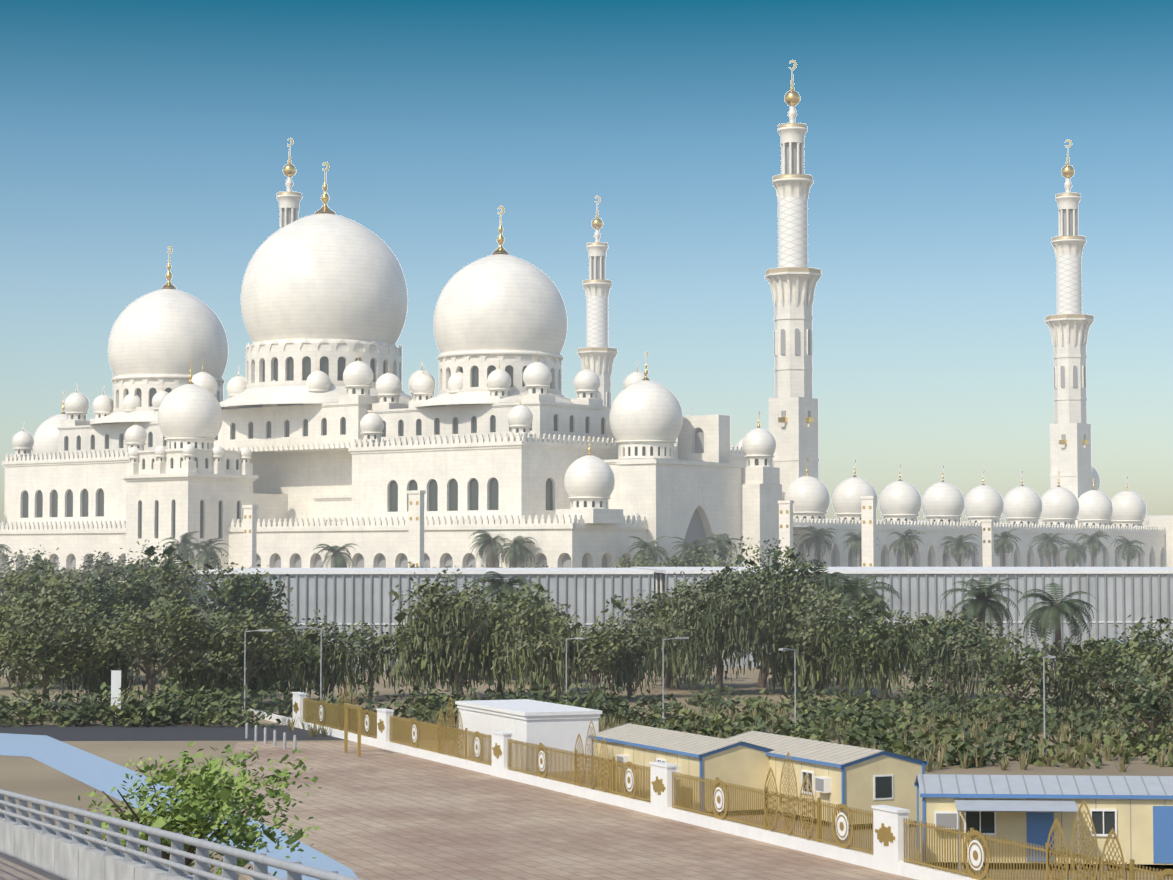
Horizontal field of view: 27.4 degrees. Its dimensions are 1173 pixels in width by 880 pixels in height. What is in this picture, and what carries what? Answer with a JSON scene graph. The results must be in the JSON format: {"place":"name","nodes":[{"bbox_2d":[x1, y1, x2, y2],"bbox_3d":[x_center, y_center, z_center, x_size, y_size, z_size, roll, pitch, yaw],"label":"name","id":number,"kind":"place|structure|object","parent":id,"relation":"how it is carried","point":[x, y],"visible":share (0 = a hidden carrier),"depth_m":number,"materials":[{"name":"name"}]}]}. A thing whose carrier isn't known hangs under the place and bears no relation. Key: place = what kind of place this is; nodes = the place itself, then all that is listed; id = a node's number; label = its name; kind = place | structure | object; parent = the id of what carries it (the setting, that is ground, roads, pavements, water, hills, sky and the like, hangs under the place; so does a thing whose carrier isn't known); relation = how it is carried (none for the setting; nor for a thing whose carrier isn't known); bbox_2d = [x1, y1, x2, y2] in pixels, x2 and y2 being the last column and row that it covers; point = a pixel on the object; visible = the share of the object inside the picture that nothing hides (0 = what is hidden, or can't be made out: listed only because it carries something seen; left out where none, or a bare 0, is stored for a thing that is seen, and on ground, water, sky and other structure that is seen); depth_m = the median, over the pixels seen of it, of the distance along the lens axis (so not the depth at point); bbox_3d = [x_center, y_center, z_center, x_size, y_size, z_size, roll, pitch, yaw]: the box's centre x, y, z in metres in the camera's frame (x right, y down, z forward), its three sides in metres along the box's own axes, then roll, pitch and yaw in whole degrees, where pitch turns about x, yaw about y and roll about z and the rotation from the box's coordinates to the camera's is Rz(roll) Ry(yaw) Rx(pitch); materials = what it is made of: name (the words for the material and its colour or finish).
{"place":"outdoors","nodes":[
{"label":"outdoors","id":0,"kind":"place"},
{"bbox_2d":[0,733,356,879],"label":"blue path","id":1,"kind":"structure","parent":0,"point":[96,772],"depth_m":121.09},
{"bbox_2d":[0,789,361,879],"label":"bridge deck and railing","id":2,"kind":"structure","parent":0,"point":[31,848],"depth_m":47.74,"materials":[{"name":"white metal"}]},
{"bbox_2d":[0,725,458,740],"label":"access road","id":3,"kind":"structure","parent":0,"point":[150,733],"depth_m":151.61,"materials":[{"name":"grey asphalt"}]},
{"bbox_2d":[110,670,121,725],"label":"road sign","id":4,"kind":"object","parent":3,"relation":"on","point":[115,682],"visible":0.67,"depth_m":157.87,"materials":[{"name":"white metal"}]},
{"bbox_2d":[243,629,273,720],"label":"street light","id":5,"kind":"object","parent":3,"relation":"on","point":[244,719],"visible":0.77,"depth_m":158.12,"materials":[{"name":"grey paint"}]},
{"bbox_2d":[293,627,321,698],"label":"street light","id":6,"kind":"object","parent":3,"relation":"on","point":[320,659],"visible":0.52,"depth_m":157.57,"materials":[{"name":"grey paint"}]},
{"bbox_2d":[210,741,916,879],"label":"plaza paving","id":7,"kind":"structure","parent":0,"point":[376,813],"depth_m":96.87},
{"bbox_2d":[245,703,361,755],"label":"gate frame and bollards","id":8,"kind":"object","parent":7,"relation":"on","point":[347,706],"visible":0.88,"depth_m":135.91,"materials":[{"name":"grey metal"}]},
{"bbox_2d":[0,659,1172,879],"bbox_3d":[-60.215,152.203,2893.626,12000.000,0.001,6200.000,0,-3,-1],"label":"ground","id":9,"kind":"structure","parent":0,"point":[28,777],"depth_m":138.25,"materials":[{"name":"brown soil"}]},
{"bbox_2d":[242,505,257,567],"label":"light pylon","id":10,"kind":"object","parent":9,"relation":"on","point":[249,534],"visible":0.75,"depth_m":396.32,"materials":[{"name":"stone"}]},
{"bbox_2d":[407,490,425,567],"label":"light pylon","id":11,"kind":"object","parent":9,"relation":"on","point":[416,527],"visible":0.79,"depth_m":368.99,"materials":[{"name":"stone"}]},
{"bbox_2d":[455,699,601,771],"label":"cabin","id":12,"kind":"object","parent":9,"relation":"on","point":[553,725],"visible":0.62,"depth_m":124.72,"materials":[{"name":"white paint"}]},
{"bbox_2d":[0,526,1144,675],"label":"palm trees","id":13,"kind":"object","parent":9,"relation":"on","point":[978,606],"visible":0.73,"depth_m":396.44,"materials":[{"name":"green plant"}]},
{"bbox_2d":[566,637,585,700],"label":"street light","id":14,"kind":"object","parent":9,"relation":"on","point":[566,656],"visible":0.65,"depth_m":166.94,"materials":[{"name":"grey paint"}]},
{"bbox_2d":[0,535,1172,877],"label":"trees","id":15,"kind":"object","parent":9,"relation":"on","point":[48,631],"visible":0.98,"depth_m":174.21,"materials":[{"name":"green plant"}]},
{"bbox_2d":[662,637,688,722],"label":"street light","id":16,"kind":"object","parent":9,"relation":"on","point":[663,671],"visible":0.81,"depth_m":160.08,"materials":[{"name":"grey paint"}]},
{"bbox_2d":[184,567,1172,670],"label":"corrugated fence","id":17,"kind":"object","parent":9,"relation":"on","point":[347,596],"visible":0.4,"depth_m":240.61,"materials":[{"name":"white paint"}]},
{"bbox_2d":[588,723,772,813],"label":"cabin","id":18,"kind":"object","parent":9,"relation":"on","point":[740,763],"visible":0.6,"depth_m":103.69,"materials":[{"name":"beige"}]},
{"bbox_2d":[216,680,1172,879],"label":"fence with pillars","id":19,"kind":"object","parent":9,"relation":"on","point":[889,852],"visible":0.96,"depth_m":96.68,"materials":[{"name":"gold paint"}]},
{"bbox_2d":[778,500,793,566],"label":"light pylon","id":20,"kind":"object","parent":9,"relation":"on","point":[786,520],"visible":0.54,"depth_m":403.32,"materials":[{"name":"stone"}]},
{"bbox_2d":[779,648,795,725],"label":"street light","id":21,"kind":"object","parent":9,"relation":"on","point":[782,649],"visible":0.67,"depth_m":144.91,"materials":[{"name":"grey paint"}]},
{"bbox_2d":[726,730,927,827],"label":"cabin","id":22,"kind":"object","parent":9,"relation":"on","point":[855,777],"visible":0.69,"depth_m":98.28,"materials":[{"name":"beige"}]},
{"bbox_2d":[860,496,876,566],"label":"light pylon","id":23,"kind":"object","parent":9,"relation":"on","point":[868,531],"visible":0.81,"depth_m":398.57,"materials":[{"name":"stone"}]},
{"bbox_2d":[981,519,994,566],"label":"light pylon","id":24,"kind":"object","parent":9,"relation":"on","point":[988,541],"visible":0.56,"depth_m":469.16,"materials":[{"name":"stone"}]},
{"bbox_2d":[914,774,1172,875],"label":"cabin","id":25,"kind":"object","parent":9,"relation":"on","point":[1135,813],"visible":0.88,"depth_m":84.90,"materials":[{"name":"beige"}]},
{"bbox_2d":[1043,656,1055,751],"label":"street light","id":26,"kind":"object","parent":9,"relation":"on","point":[1052,657],"visible":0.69,"depth_m":136.37,"materials":[{"name":"grey paint"}]},
{"bbox_2d":[0,0,1172,525],"label":"sky","id":27,"kind":"structure","parent":0,"point":[935,151],"materials":[{"name":"blue"}]},
{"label":"mosque platform","id":28,"kind":"structure","parent":0,"visible":0},
{"bbox_2d":[277,138,301,228],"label":"minaret","id":29,"kind":"object","parent":28,"relation":"on","point":[289,200],"visible":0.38,"depth_m":567.31,"materials":[{"name":"stone"}]},
{"bbox_2d":[0,162,1172,593],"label":"mosque","id":30,"kind":"structure","parent":28,"relation":"on","point":[312,430],"depth_m":445.38,"materials":[{"name":"stone"}]},
{"bbox_2d":[577,196,617,406],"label":"minaret","id":31,"kind":"object","parent":28,"relation":"on","point":[598,354],"visible":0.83,"depth_m":656.45,"materials":[{"name":"stone"}]},
{"bbox_2d":[765,60,821,499],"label":"minaret","id":32,"kind":"object","parent":28,"relation":"on","point":[793,278],"visible":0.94,"depth_m":475.07,"materials":[{"name":"stone"}]},
{"bbox_2d":[1045,140,1093,524],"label":"minaret","id":33,"kind":"object","parent":28,"relation":"on","point":[1069,323],"visible":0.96,"depth_m":566.26,"materials":[{"name":"stone"}]}
]}

